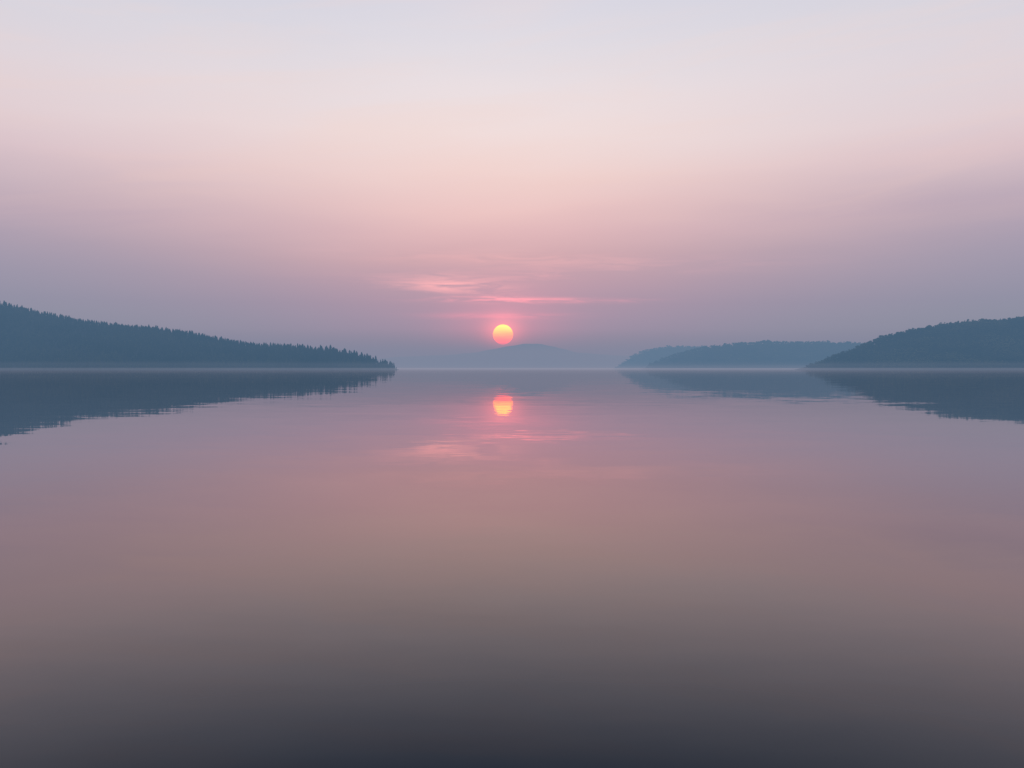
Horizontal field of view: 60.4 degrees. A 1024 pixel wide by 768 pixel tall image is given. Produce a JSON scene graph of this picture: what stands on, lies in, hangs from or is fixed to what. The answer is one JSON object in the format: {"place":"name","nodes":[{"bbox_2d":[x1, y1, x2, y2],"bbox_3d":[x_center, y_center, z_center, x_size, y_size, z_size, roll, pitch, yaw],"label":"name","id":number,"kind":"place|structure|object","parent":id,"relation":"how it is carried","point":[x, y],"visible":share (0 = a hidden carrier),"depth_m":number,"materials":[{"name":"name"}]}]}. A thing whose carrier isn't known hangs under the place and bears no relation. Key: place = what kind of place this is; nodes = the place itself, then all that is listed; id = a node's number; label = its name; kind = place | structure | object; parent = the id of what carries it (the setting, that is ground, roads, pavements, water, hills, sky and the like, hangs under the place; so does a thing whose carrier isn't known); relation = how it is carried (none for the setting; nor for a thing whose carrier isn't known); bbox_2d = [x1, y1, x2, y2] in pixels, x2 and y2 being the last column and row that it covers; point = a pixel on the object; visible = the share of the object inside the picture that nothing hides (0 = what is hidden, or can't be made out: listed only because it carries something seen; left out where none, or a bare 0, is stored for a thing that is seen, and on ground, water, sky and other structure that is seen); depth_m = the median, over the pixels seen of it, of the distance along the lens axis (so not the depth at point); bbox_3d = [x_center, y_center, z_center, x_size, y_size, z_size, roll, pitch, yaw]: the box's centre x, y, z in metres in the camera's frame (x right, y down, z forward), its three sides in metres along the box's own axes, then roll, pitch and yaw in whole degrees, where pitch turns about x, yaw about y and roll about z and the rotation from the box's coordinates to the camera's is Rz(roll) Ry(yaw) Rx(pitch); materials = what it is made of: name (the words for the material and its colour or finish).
{"place":"outdoors","nodes":[
{"label":"outdoors","id":0,"kind":"place"},
{"bbox_2d":[0,307,398,369],"bbox_3d":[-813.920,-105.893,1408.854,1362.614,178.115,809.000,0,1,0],"label":"hill","id":1,"kind":"structure","parent":0,"point":[96,354],"depth_m":1325.87,"materials":[{"name":"green plant"}]},
{"bbox_2d":[0,301,396,369],"bbox_3d":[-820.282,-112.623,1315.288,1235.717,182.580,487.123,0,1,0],"label":"conifer forest","id":2,"kind":"object","parent":1,"relation":"on","point":[323,362],"visible":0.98,"depth_m":1353.69,"materials":[{"name":"green plant"}]},
{"bbox_2d":[493,324,512,343],"bbox_3d":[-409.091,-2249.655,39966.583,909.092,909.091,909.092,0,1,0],"label":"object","id":3,"kind":"object","parent":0,"point":[502,333],"visible":1,"depth_m":39642.03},
{"bbox_2d":[377,344,629,368],"bbox_3d":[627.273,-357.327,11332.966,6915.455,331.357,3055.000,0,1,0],"label":"mountain","id":4,"kind":"structure","parent":0,"point":[531,356],"depth_m":10806.78,"materials":[{"name":"blue"}]},
{"bbox_2d":[0,369,1023,767],"bbox_3d":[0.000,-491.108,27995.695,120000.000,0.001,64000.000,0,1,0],"label":"lake","id":5,"kind":"structure","parent":0,"point":[544,569],"depth_m":8.80,"materials":[{"name":"liquid"}]},
{"bbox_2d":[0,0,1023,358],"label":"sky","id":6,"kind":"structure","parent":0,"point":[378,178],"materials":[{"name":"pink"}]},
{"bbox_2d":[613,347,697,368],"bbox_3d":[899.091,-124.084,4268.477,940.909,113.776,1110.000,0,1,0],"label":"hill","id":7,"kind":"structure","parent":0,"point":[635,359],"depth_m":4168.05,"materials":[{"name":"blue plant"}]},
{"bbox_2d":[615,345,704,367],"bbox_3d":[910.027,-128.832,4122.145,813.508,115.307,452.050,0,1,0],"label":"broadleaf forest","id":8,"kind":"object","parent":7,"relation":"on","point":[653,350],"visible":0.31,"depth_m":4206.69,"materials":[{"name":"blue plant"}]},
{"bbox_2d":[643,343,855,368],"bbox_3d":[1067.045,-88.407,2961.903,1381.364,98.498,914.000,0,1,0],"label":"hill","id":9,"kind":"structure","parent":0,"point":[768,352],"depth_m":2826.50,"materials":[{"name":"blue plant"}]},
{"bbox_2d":[646,340,862,368],"bbox_3d":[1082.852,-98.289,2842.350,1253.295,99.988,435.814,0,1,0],"label":"broadleaf forest","id":10,"kind":"object","parent":9,"relation":"on","point":[768,343],"visible":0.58,"depth_m":2844.09,"materials":[{"name":"green plant"}]},
{"bbox_2d":[794,323,1023,369],"bbox_3d":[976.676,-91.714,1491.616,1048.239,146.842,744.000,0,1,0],"label":"hill","id":11,"kind":"structure","parent":0,"point":[861,367],"depth_m":1415.29,"materials":[{"name":"green plant"}]},
{"bbox_2d":[806,316,1023,369],"bbox_3d":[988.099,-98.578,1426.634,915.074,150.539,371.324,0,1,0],"label":"broadleaf forest","id":12,"kind":"object","parent":11,"relation":"on","point":[1009,325],"visible":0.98,"depth_m":1426.73,"materials":[{"name":"green plant"}]}
]}

